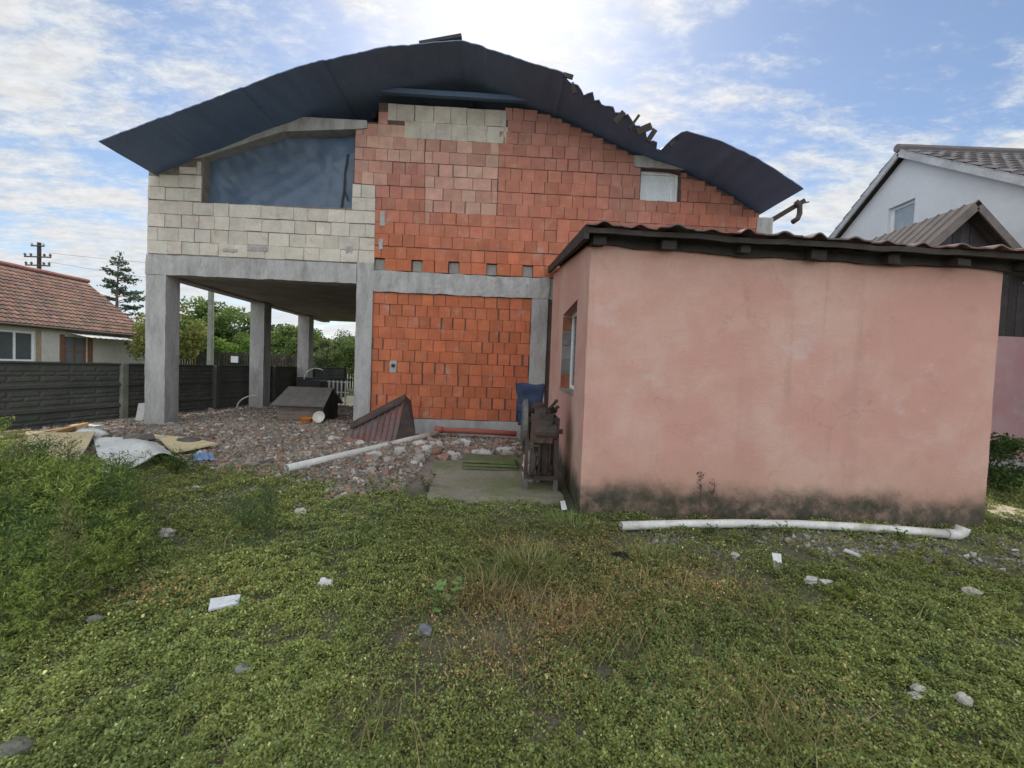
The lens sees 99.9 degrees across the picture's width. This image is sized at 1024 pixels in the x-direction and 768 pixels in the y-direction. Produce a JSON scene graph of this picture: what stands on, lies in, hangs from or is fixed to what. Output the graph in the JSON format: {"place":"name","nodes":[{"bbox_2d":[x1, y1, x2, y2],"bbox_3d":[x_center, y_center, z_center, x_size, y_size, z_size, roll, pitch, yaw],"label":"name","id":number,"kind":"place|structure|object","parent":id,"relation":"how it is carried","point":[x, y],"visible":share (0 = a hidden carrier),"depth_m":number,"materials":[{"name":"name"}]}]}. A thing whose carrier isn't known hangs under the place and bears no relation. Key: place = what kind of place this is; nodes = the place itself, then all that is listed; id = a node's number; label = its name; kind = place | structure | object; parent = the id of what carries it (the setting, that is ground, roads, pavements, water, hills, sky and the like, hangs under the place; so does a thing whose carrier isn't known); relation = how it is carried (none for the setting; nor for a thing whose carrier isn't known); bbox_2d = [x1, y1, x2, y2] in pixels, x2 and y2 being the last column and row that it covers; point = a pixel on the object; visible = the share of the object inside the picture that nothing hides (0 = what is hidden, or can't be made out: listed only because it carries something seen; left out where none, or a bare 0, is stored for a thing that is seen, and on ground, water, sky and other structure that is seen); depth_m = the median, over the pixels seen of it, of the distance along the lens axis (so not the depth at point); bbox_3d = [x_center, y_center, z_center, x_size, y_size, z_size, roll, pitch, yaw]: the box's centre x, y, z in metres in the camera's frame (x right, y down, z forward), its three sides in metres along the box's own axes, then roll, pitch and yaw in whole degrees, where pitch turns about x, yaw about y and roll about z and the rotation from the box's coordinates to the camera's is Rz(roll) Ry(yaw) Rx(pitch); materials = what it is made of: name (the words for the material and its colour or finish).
{"place":"outdoors","nodes":[
{"label":"outdoors","id":0,"kind":"place"},
{"bbox_2d":[0,372,1023,767],"bbox_3d":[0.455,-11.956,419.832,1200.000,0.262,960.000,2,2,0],"label":"ground","id":1,"kind":"structure","parent":0,"point":[412,488],"depth_m":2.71,"materials":[{"name":"green plant"}]},
{"bbox_2d":[0,736,34,758],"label":"stone","id":2,"kind":"object","parent":1,"relation":"on","point":[20,744],"visible":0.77,"depth_m":1.64,"materials":[{"name":"grey stone"}]},
{"bbox_2d":[0,441,37,508],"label":"feathery weed","id":3,"kind":"object","parent":1,"relation":"on","point":[14,451],"visible":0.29,"depth_m":3.69,"materials":[{"name":"green plant"}]},
{"bbox_2d":[0,545,43,623],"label":"feathery weed","id":4,"kind":"object","parent":1,"relation":"on","point":[16,603],"visible":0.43,"depth_m":2.36,"materials":[{"name":"green plant"}]},
{"bbox_2d":[0,477,45,535],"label":"feathery weed","id":5,"kind":"object","parent":1,"relation":"on","point":[6,499],"visible":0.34,"depth_m":3.19,"materials":[{"name":"green plant"}]},
{"bbox_2d":[0,429,46,530],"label":"feathery weed","id":6,"kind":"object","parent":1,"relation":"on","point":[8,463],"visible":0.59,"depth_m":3.48,"materials":[{"name":"green plant"}]},
{"bbox_2d":[0,416,47,467],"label":"feathery weed","id":7,"kind":"object","parent":1,"relation":"on","point":[5,427],"visible":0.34,"depth_m":4.42,"materials":[{"name":"green plant"}]},
{"bbox_2d":[0,439,51,470],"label":"feathery weed","id":8,"kind":"object","parent":1,"relation":"on","point":[27,449],"visible":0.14,"depth_m":4.41,"materials":[{"name":"green plant"}]},
{"bbox_2d":[0,474,55,533],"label":"feathery weed","id":9,"kind":"object","parent":1,"relation":"on","point":[24,493],"visible":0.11,"depth_m":3.46,"materials":[{"name":"green plant"}]},
{"bbox_2d":[0,486,56,563],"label":"feathery weed","id":10,"kind":"object","parent":1,"relation":"on","point":[20,505],"visible":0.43,"depth_m":3.12,"materials":[{"name":"green plant"}]},
{"bbox_2d":[0,539,60,617],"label":"feathery weed","id":11,"kind":"object","parent":1,"relation":"on","point":[15,574],"visible":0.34,"depth_m":2.49,"materials":[{"name":"green plant"}]},
{"bbox_2d":[0,505,61,588],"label":"feathery weed","id":12,"kind":"object","parent":1,"relation":"on","point":[11,527],"visible":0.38,"depth_m":2.73,"materials":[{"name":"green plant"}]},
{"bbox_2d":[0,457,70,513],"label":"feathery weed","id":13,"kind":"object","parent":1,"relation":"on","point":[27,470],"visible":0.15,"depth_m":3.82,"materials":[{"name":"green plant"}]},
{"bbox_2d":[23,242,51,268],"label":"utility pole","id":14,"kind":"object","parent":1,"relation":"on","point":[39,256],"visible":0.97,"depth_m":41.54,"materials":[{"name":"metal"}]},
{"bbox_2d":[2,521,74,593],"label":"feathery weed","id":15,"kind":"object","parent":1,"relation":"on","point":[26,537],"visible":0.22,"depth_m":2.75,"materials":[{"name":"green plant"}]},
{"bbox_2d":[0,471,80,539],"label":"feathery weed","id":16,"kind":"object","parent":1,"relation":"on","point":[32,490],"visible":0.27,"depth_m":3.37,"materials":[{"name":"green plant"}]},
{"bbox_2d":[0,521,81,642],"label":"feathery weed","id":17,"kind":"object","parent":1,"relation":"on","point":[6,569],"visible":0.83,"depth_m":2.27,"materials":[{"name":"green plant"}]},
{"bbox_2d":[0,549,82,647],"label":"feathery weed","id":18,"kind":"object","parent":1,"relation":"on","point":[32,601],"visible":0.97,"depth_m":2.26,"materials":[{"name":"green plant"}]},
{"bbox_2d":[2,505,85,561],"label":"feathery weed","id":19,"kind":"object","parent":1,"relation":"on","point":[43,524],"visible":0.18,"depth_m":3.00,"materials":[{"name":"green plant"}]},
{"bbox_2d":[4,430,88,467],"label":"feathery weed","id":20,"kind":"object","parent":1,"relation":"on","point":[45,443],"visible":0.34,"depth_m":4.70,"materials":[{"name":"green plant"}]},
{"bbox_2d":[3,533,92,615],"bbox_3d":[-2.690,1.137,2.507,0.323,0.495,0.536,2,2,-17],"label":"feathery weed","id":21,"kind":"object","parent":1,"relation":"on","point":[57,551],"visible":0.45,"depth_m":2.52,"materials":[{"name":"green plant"}]},
{"bbox_2d":[11,467,86,516],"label":"feathery weed","id":22,"kind":"object","parent":1,"relation":"on","point":[64,477],"visible":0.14,"depth_m":3.53,"materials":[{"name":"green plant"}]},
{"bbox_2d":[0,451,100,522],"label":"feathery weed","id":23,"kind":"object","parent":1,"relation":"on","point":[59,467],"visible":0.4,"depth_m":3.52,"materials":[{"name":"green plant"}]},
{"bbox_2d":[0,528,102,607],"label":"feathery weed","id":24,"kind":"object","parent":1,"relation":"on","point":[34,552],"visible":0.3,"depth_m":2.63,"materials":[{"name":"green plant"}]},
{"bbox_2d":[10,507,92,558],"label":"feathery weed","id":25,"kind":"object","parent":1,"relation":"on","point":[48,523],"visible":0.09,"depth_m":3.09,"materials":[{"name":"green plant"}]},
{"bbox_2d":[48,438,82,475],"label":"feathery weed","id":26,"kind":"object","parent":1,"relation":"on","point":[71,455],"visible":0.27,"depth_m":4.30,"materials":[{"name":"green plant"}]},
{"bbox_2d":[31,500,100,570],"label":"feathery weed","id":27,"kind":"object","parent":1,"relation":"on","point":[76,520],"visible":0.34,"depth_m":3.00,"materials":[{"name":"green plant"}]},
{"bbox_2d":[35,520,99,623],"bbox_3d":[-2.528,1.086,2.447,0.336,0.595,0.280,4,2,42],"label":"feathery weed","id":28,"kind":"object","parent":1,"relation":"on","point":[64,557],"visible":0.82,"depth_m":2.46,"materials":[{"name":"green plant"}]},
{"bbox_2d":[5,462,133,548],"bbox_3d":[-3.356,0.959,3.303,0.678,0.743,0.714,2,2,-5],"label":"feathery weed","id":29,"kind":"object","parent":1,"relation":"on","point":[82,483],"visible":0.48,"depth_m":3.26,"materials":[{"name":"green plant"}]},
{"bbox_2d":[44,496,96,589],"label":"feathery weed","id":30,"kind":"object","parent":1,"relation":"on","point":[64,512],"visible":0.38,"depth_m":2.80,"materials":[{"name":"green plant"}]},
{"bbox_2d":[30,532,116,599],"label":"feathery weed","id":31,"kind":"object","parent":1,"relation":"on","point":[79,554],"visible":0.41,"depth_m":2.71,"materials":[{"name":"green plant"}]},
{"bbox_2d":[42,486,113,543],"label":"feathery weed","id":32,"kind":"object","parent":1,"relation":"on","point":[74,502],"visible":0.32,"depth_m":3.19,"materials":[{"name":"green plant"}]},
{"bbox_2d":[33,455,125,513],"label":"feathery weed","id":33,"kind":"object","parent":1,"relation":"on","point":[84,473],"visible":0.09,"depth_m":3.86,"materials":[{"name":"green plant"}]},
{"bbox_2d":[49,445,111,478],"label":"feathery weed","id":34,"kind":"object","parent":1,"relation":"on","point":[87,453],"visible":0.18,"depth_m":4.67,"materials":[{"name":"green plant"}]},
{"bbox_2d":[25,479,147,532],"bbox_3d":[-3.417,1.024,3.484,0.721,0.596,0.542,1,2,-26],"label":"feathery weed","id":35,"kind":"object","parent":1,"relation":"on","point":[97,494],"visible":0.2,"depth_m":3.45,"materials":[{"name":"green plant"}]},
{"bbox_2d":[44,536,131,603],"bbox_3d":[-2.617,1.178,2.711,0.408,0.414,0.378,2,2,-2],"label":"feathery weed","id":36,"kind":"object","parent":1,"relation":"on","point":[90,593],"visible":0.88,"depth_m":2.70,"materials":[{"name":"green plant"}]},
{"bbox_2d":[76,428,108,437],"bbox_3d":[-7.065,0.844,7.240,0.505,0.183,0.314,2,2,0],"label":"foam chunk","id":37,"kind":"object","parent":1,"relation":"on","point":[100,433],"visible":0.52,"depth_m":7.17,"materials":[{"name":"white plastic"}]},
{"bbox_2d":[49,462,144,532],"bbox_3d":[-3.514,0.989,3.655,0.778,0.634,0.623,4,2,40],"label":"feathery weed","id":38,"kind":"object","parent":1,"relation":"on","point":[102,483],"visible":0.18,"depth_m":3.71,"materials":[{"name":"green plant"}]},
{"bbox_2d":[0,261,195,363],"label":"cottage","id":39,"kind":"structure","parent":1,"relation":"on","point":[47,316],"depth_m":22.35,"materials":[{"name":"brown tile"}]},
{"bbox_2d":[0,329,33,360],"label":"window","id":40,"kind":"structure","parent":39,"relation":"in","point":[14,345],"depth_m":19.78,"materials":[{"name":"white glass"}]},
{"bbox_2d":[65,337,85,361],"bbox_3d":[-22.820,-1.235,22.425,0.080,2.400,1.150,2,2,0],"label":"window","id":41,"kind":"structure","parent":39,"relation":"in","point":[75,347],"depth_m":22.44,"materials":[{"name":"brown glass"}]},
{"bbox_2d":[58,506,141,566],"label":"feathery weed","id":42,"kind":"object","parent":1,"relation":"on","point":[96,524],"visible":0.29,"depth_m":3.06,"materials":[{"name":"green plant"}]},
{"bbox_2d":[63,513,155,576],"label":"feathery weed","id":43,"kind":"object","parent":1,"relation":"on","point":[105,535],"visible":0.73,"depth_m":3.00,"materials":[{"name":"green plant"}]},
{"bbox_2d":[66,496,154,555],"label":"feathery weed","id":44,"kind":"object","parent":1,"relation":"on","point":[108,511],"visible":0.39,"depth_m":3.27,"materials":[{"name":"green plant"}]},
{"bbox_2d":[67,449,163,505],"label":"feathery weed","id":45,"kind":"object","parent":1,"relation":"on","point":[119,462],"visible":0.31,"depth_m":4.15,"materials":[{"name":"green plant"}]},
{"bbox_2d":[76,460,154,503],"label":"feathery weed","id":46,"kind":"object","parent":1,"relation":"on","point":[132,479],"visible":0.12,"depth_m":4.40,"materials":[{"name":"green plant"}]},
{"bbox_2d":[96,251,145,319],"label":"conifer","id":47,"kind":"object","parent":1,"relation":"on","point":[123,291],"visible":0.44,"depth_m":42.02,"materials":[{"name":"green plant"}]},
{"bbox_2d":[72,475,169,548],"bbox_3d":[-3.161,1.034,3.406,0.523,0.598,0.658,3,2,16],"label":"feathery weed","id":48,"kind":"object","parent":1,"relation":"on","point":[115,497],"visible":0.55,"depth_m":3.43,"materials":[{"name":"green plant"}]},
{"bbox_2d":[73,450,168,531],"bbox_3d":[-3.298,0.937,3.600,0.493,0.761,0.712,2,1,30],"label":"feathery weed","id":49,"kind":"object","parent":1,"relation":"on","point":[121,472],"visible":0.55,"depth_m":3.57,"materials":[{"name":"green plant"}]},
{"bbox_2d":[93,437,179,471],"bbox_3d":[-5.648,0.954,6.425,2.580,0.190,0.786,4,3,44],"label":"curved sheet","id":50,"kind":"object","parent":1,"relation":"on","point":[108,444],"visible":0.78,"depth_m":6.24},
{"bbox_2d":[135,403,143,420],"bbox_3d":[-8.024,0.636,9.303,0.220,0.459,0.178,2,2,0],"label":"pale board","id":51,"kind":"object","parent":1,"relation":"on","point":[140,413],"visible":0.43,"depth_m":9.29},
{"bbox_2d":[124,305,206,362],"bbox_3d":[-19.958,-2.314,24.726,4.542,4.638,2.819,2,2,0],"label":"yellowing tree","id":52,"kind":"object","parent":1,"relation":"on","point":[194,336],"visible":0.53,"depth_m":24.63,"materials":[{"name":"green plant"}]},
{"bbox_2d":[158,528,175,537],"bbox_3d":[-2.974,1.283,3.711,0.112,0.086,0.106,2,2,0],"label":"stone","id":53,"kind":"object","parent":1,"relation":"on","point":[168,532],"visible":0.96,"depth_m":3.68,"materials":[{"name":"grey stone"}]},
{"bbox_2d":[146,443,197,474],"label":"bushy weed","id":54,"kind":"object","parent":1,"relation":"on","point":[178,462],"visible":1,"depth_m":5.47,"materials":[{"name":"green plant"}]},
{"bbox_2d":[0,361,346,430],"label":"concrete fence","id":55,"kind":"object","parent":1,"relation":"on","point":[37,394],"visible":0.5,"depth_m":8.99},
{"bbox_2d":[207,291,213,364],"bbox_3d":[-14.985,-3.707,21.368,1.240,8.000,0.385,2,2,0],"label":"utility pole","id":56,"kind":"object","parent":1,"relation":"on","point":[210,341],"visible":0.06,"depth_m":21.35,"materials":[{"name":"concrete"}]},
{"bbox_2d":[179,295,250,364],"bbox_3d":[-21.847,-3.363,32.133,6.006,6.122,4.957,2,2,0],"label":"broad tree","id":57,"kind":"object","parent":1,"relation":"on","point":[226,318],"visible":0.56,"depth_m":30.90,"materials":[{"name":"green plant"}]},
{"bbox_2d":[208,594,240,611],"bbox_3d":[-1.775,1.349,2.651,0.159,0.032,0.099,1,2,-23],"label":"ceramic tile","id":58,"kind":"object","parent":1,"relation":"on","point":[217,603],"visible":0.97,"depth_m":2.65,"materials":[{"name":"white ceramic"}]},
{"bbox_2d":[214,332,249,365],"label":"round bush","id":59,"kind":"object","parent":1,"relation":"on","point":[243,347],"visible":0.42,"depth_m":27.65,"materials":[{"name":"green plant"}]},
{"bbox_2d":[214,490,265,529],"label":"bushy weed","id":60,"kind":"object","parent":1,"relation":"on","point":[239,517],"visible":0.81,"depth_m":3.91,"materials":[{"name":"green plant"}]},
{"bbox_2d":[136,319,354,367],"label":"treeline","id":61,"kind":"object","parent":1,"relation":"on","point":[272,330],"depth_m":75.99,"materials":[{"name":"green plant"}]},
{"bbox_2d":[244,483,285,535],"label":"bushy weed","id":62,"kind":"object","parent":1,"relation":"on","point":[266,525],"visible":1,"depth_m":3.77,"materials":[{"name":"green plant"}]},
{"bbox_2d":[179,351,353,388],"bbox_3d":[-14.227,-0.876,27.053,14.500,2.039,0.100,2,2,0],"label":"picket fence","id":63,"kind":"object","parent":1,"relation":"on","point":[245,360],"visible":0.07,"depth_m":26.99,"materials":[{"name":"wood"}]},
{"bbox_2d":[0,402,532,506],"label":"rubble","id":64,"kind":"object","parent":1,"relation":"on","point":[385,471],"visible":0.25,"depth_m":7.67,"materials":[{"name":"grey gravel"}]},
{"bbox_2d":[154,434,217,452],"bbox_3d":[-5.183,0.914,6.809,1.310,0.129,0.523,4,2,40],"label":"insulation board","id":65,"kind":"object","parent":64,"relation":"on","point":[168,441],"visible":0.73,"depth_m":6.57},
{"bbox_2d":[193,452,214,460],"bbox_3d":[-4.391,1.028,6.154,0.266,0.074,0.410,1,2,-31],"label":"plastic scrap","id":66,"kind":"object","parent":64,"relation":"on","point":[205,456],"visible":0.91,"depth_m":6.10,"materials":[{"name":"blue plastic"}]},
{"bbox_2d":[284,431,438,471],"bbox_3d":[-2.256,1.057,7.142,0.112,0.253,3.118,3,2,30],"label":"drain pipe","id":67,"kind":"object","parent":64,"relation":"on","point":[311,462],"visible":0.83,"depth_m":6.63,"materials":[{"name":"grey plastic"}]},
{"bbox_2d":[271,323,324,366],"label":"leafy bush","id":68,"kind":"object","parent":1,"relation":"on","point":[282,343],"visible":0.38,"depth_m":29.19,"materials":[{"name":"green plant"}]},
{"bbox_2d":[271,386,342,421],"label":"dog house","id":69,"kind":"structure","parent":1,"relation":"on","point":[292,403],"depth_m":10.20,"materials":[{"name":"grey wood"}]},
{"bbox_2d":[304,380,326,387],"bbox_3d":[-6.130,0.323,13.425,0.488,0.890,0.488,2,2,0],"label":"plastic bin","id":70,"kind":"object","parent":1,"relation":"on","point":[316,383],"visible":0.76,"depth_m":13.19,"materials":[{"name":"black plastic"}]},
{"bbox_2d":[313,329,354,367],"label":"pale bush","id":71,"kind":"object","parent":1,"relation":"on","point":[326,345],"visible":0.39,"depth_m":25.27,"materials":[{"name":"green plant"}]},
{"bbox_2d":[327,380,349,405],"bbox_3d":[-6.007,0.306,14.698,0.858,0.856,0.167,2,2,0],"label":"slatted rack","id":72,"kind":"object","parent":1,"relation":"on","point":[341,392],"visible":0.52,"depth_m":14.70,"materials":[{"name":"grey plastic"}]},
{"bbox_2d":[330,336,354,378],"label":"leafy bush","id":73,"kind":"object","parent":1,"relation":"on","point":[348,351],"visible":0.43,"depth_m":23.72,"materials":[{"name":"green plant"}]},
{"bbox_2d":[348,394,415,442],"bbox_3d":[-2.358,0.620,7.865,1.218,0.869,0.776,1,2,-28],"label":"corrugated sheet","id":74,"kind":"object","parent":1,"relation":"on","point":[382,423],"visible":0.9,"depth_m":7.93,"materials":[{"name":"metal"}]},
{"bbox_2d":[417,623,432,636],"bbox_3d":[-0.507,1.427,2.494,0.090,0.068,0.081,2,2,0],"label":"stone","id":75,"kind":"object","parent":1,"relation":"on","point":[428,627],"visible":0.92,"depth_m":2.47,"materials":[{"name":"grey stone"}]},
{"bbox_2d":[428,576,464,614],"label":"broadleaf weed","id":76,"kind":"object","parent":1,"relation":"on","point":[439,584],"visible":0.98,"depth_m":2.67,"materials":[{"name":"green plant"}]},
{"bbox_2d":[98,33,808,437],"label":"unfinished house","id":77,"kind":"structure","parent":1,"relation":"on","point":[420,213],"depth_m":9.03,"materials":[{"name":"orange brick"}]},
{"bbox_2d":[640,171,677,201],"bbox_3d":[3.169,-4.209,9.367,0.850,0.768,0.060,2,2,-2],"label":"window","id":78,"kind":"structure","parent":77,"relation":"in","point":[655,186],"depth_m":9.37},
{"bbox_2d":[434,426,516,436],"bbox_3d":[-0.736,0.968,8.753,1.662,0.150,0.140,2,2,-1],"label":"drain pipe","id":79,"kind":"object","parent":1,"relation":"on","point":[475,431],"visible":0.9,"depth_m":8.72,"materials":[{"name":"orange plastic"}]},
{"bbox_2d":[437,552,532,608],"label":"grass tuft","id":80,"kind":"object","parent":1,"relation":"on","point":[493,577],"visible":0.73,"depth_m":3.05,"materials":[{"name":"green plant"}]},
{"bbox_2d":[427,459,563,505],"bbox_3d":[-0.293,1.312,5.884,1.677,0.186,2.010,2,2,-7],"label":"concrete pad","id":81,"kind":"object","parent":1,"relation":"on","point":[452,479],"visible":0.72,"depth_m":5.40,"materials":[{"name":"grey concrete"}]},
{"bbox_2d":[462,453,517,470],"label":"mossy boards","id":82,"kind":"object","parent":81,"relation":"on","point":[489,462],"visible":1,"depth_m":6.15,"materials":[{"name":"green wood"}]},
{"bbox_2d":[515,382,562,490],"bbox_3d":[0.322,0.671,5.521,0.612,1.351,0.760,2,2,0],"label":"feed mill","id":83,"kind":"object","parent":81,"relation":"on","point":[538,421],"visible":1,"depth_m":5.32,"materials":[{"name":"metal"}]},
{"bbox_2d":[478,532,578,587],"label":"grass tuft","id":84,"kind":"object","parent":1,"relation":"on","point":[539,553],"visible":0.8,"depth_m":3.43,"materials":[{"name":"green plant"}]},
{"bbox_2d":[540,507,617,537],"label":"grass tuft","id":85,"kind":"object","parent":1,"relation":"on","point":[570,520],"visible":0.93,"depth_m":4.25,"materials":[{"name":"green plant"}]},
{"bbox_2d":[614,535,696,574],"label":"grass tuft","id":86,"kind":"object","parent":1,"relation":"on","point":[655,552],"visible":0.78,"depth_m":3.61,"materials":[{"name":"green plant"}]},
{"bbox_2d":[548,220,1023,529],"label":"pink shed","id":87,"kind":"structure","parent":1,"relation":"on","point":[784,375],"depth_m":4.60,"materials":[{"name":"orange paint"}]},
{"bbox_2d":[569,312,576,388],"bbox_3d":[0.979,-0.494,6.176,0.060,1.173,1.540,2,2,0],"label":"window","id":88,"kind":"structure","parent":87,"relation":"in","point":[574,317],"depth_m":6.81,"materials":[{"name":"white glass"}]},
{"bbox_2d":[619,519,970,539],"bbox_3d":[2.810,1.427,4.343,3.511,0.156,0.270,2,2,-1],"label":"drain pipe","id":89,"kind":"object","parent":1,"relation":"on","point":[957,532],"visible":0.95,"depth_m":4.34,"materials":[{"name":"grey plastic"}]},
{"bbox_2d":[615,513,1023,587],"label":"pebbles","id":90,"kind":"object","parent":1,"relation":"on","point":[879,548],"visible":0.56,"depth_m":4.02,"materials":[{"name":"stone"}]},
{"bbox_2d":[824,582,861,606],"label":"broadleaf weed","id":91,"kind":"object","parent":1,"relation":"on","point":[848,592],"visible":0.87,"depth_m":3.03,"materials":[{"name":"green plant"}]},
{"bbox_2d":[872,200,1023,470],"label":"outbuilding","id":92,"kind":"structure","parent":1,"relation":"on","point":[977,223],"depth_m":7.98,"materials":[{"name":"pink paint"}]},
{"bbox_2d":[952,691,973,708],"bbox_3d":[2.192,1.530,2.086,0.077,0.064,0.076,2,2,0],"label":"stone","id":93,"kind":"object","parent":1,"relation":"on","point":[962,698],"visible":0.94,"depth_m":2.07,"materials":[{"name":"beige stone"}]},
{"bbox_2d":[961,586,983,595],"bbox_3d":[3.428,1.552,3.201,0.130,0.076,0.094,2,2,0],"label":"stone","id":94,"kind":"object","parent":1,"relation":"on","point":[971,591],"visible":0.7,"depth_m":3.19,"materials":[{"name":"grey stone"}]},
{"bbox_2d":[987,432,1023,492],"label":"bramble shrub","id":95,"kind":"object","parent":1,"relation":"on","point":[1000,448],"visible":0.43,"depth_m":6.19,"materials":[{"name":"green plant"}]},
{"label":"insulation board","id":96,"kind":"object","parent":1,"relation":"on","visible":0},
{"bbox_2d":[19,431,94,459],"bbox_3d":[-6.720,0.892,6.391,2.043,0.177,0.781,4,3,45],"label":"insulation board","id":97,"kind":"object","parent":96,"relation":"on","point":[86,437],"visible":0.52,"depth_m":6.55,"materials":[{"name":"beige"}]},
{"bbox_2d":[51,422,88,431],"bbox_3d":[-7.544,0.759,7.357,0.070,0.082,0.938,1,2,-22],"label":"plank","id":98,"kind":"object","parent":97,"relation":"on","point":[73,427],"visible":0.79,"depth_m":7.37,"materials":[{"name":"beige wood"}]},
{"bbox_2d":[0,0,1023,339],"label":"sky","id":99,"kind":"structure","parent":0,"point":[823,93],"materials":[{"name":"blue"}]},
{"bbox_2d":[828,144,1023,282],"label":"white house","id":100,"kind":"structure","parent":0,"point":[910,184],"depth_m":10.37,"materials":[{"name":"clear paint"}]},
{"bbox_2d":[891,200,914,231],"bbox_3d":[10.142,-4.060,11.104,0.060,1.170,0.760,2,2,0],"label":"window","id":101,"kind":"structure","parent":100,"relation":"in","point":[903,215],"depth_m":11.16,"materials":[{"name":"white glass"}]},
{"bbox_2d":[986,501,1023,526],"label":"path","id":102,"kind":"structure","parent":0,"point":[999,507],"depth_m":5.32,"materials":[{"name":"concrete"}]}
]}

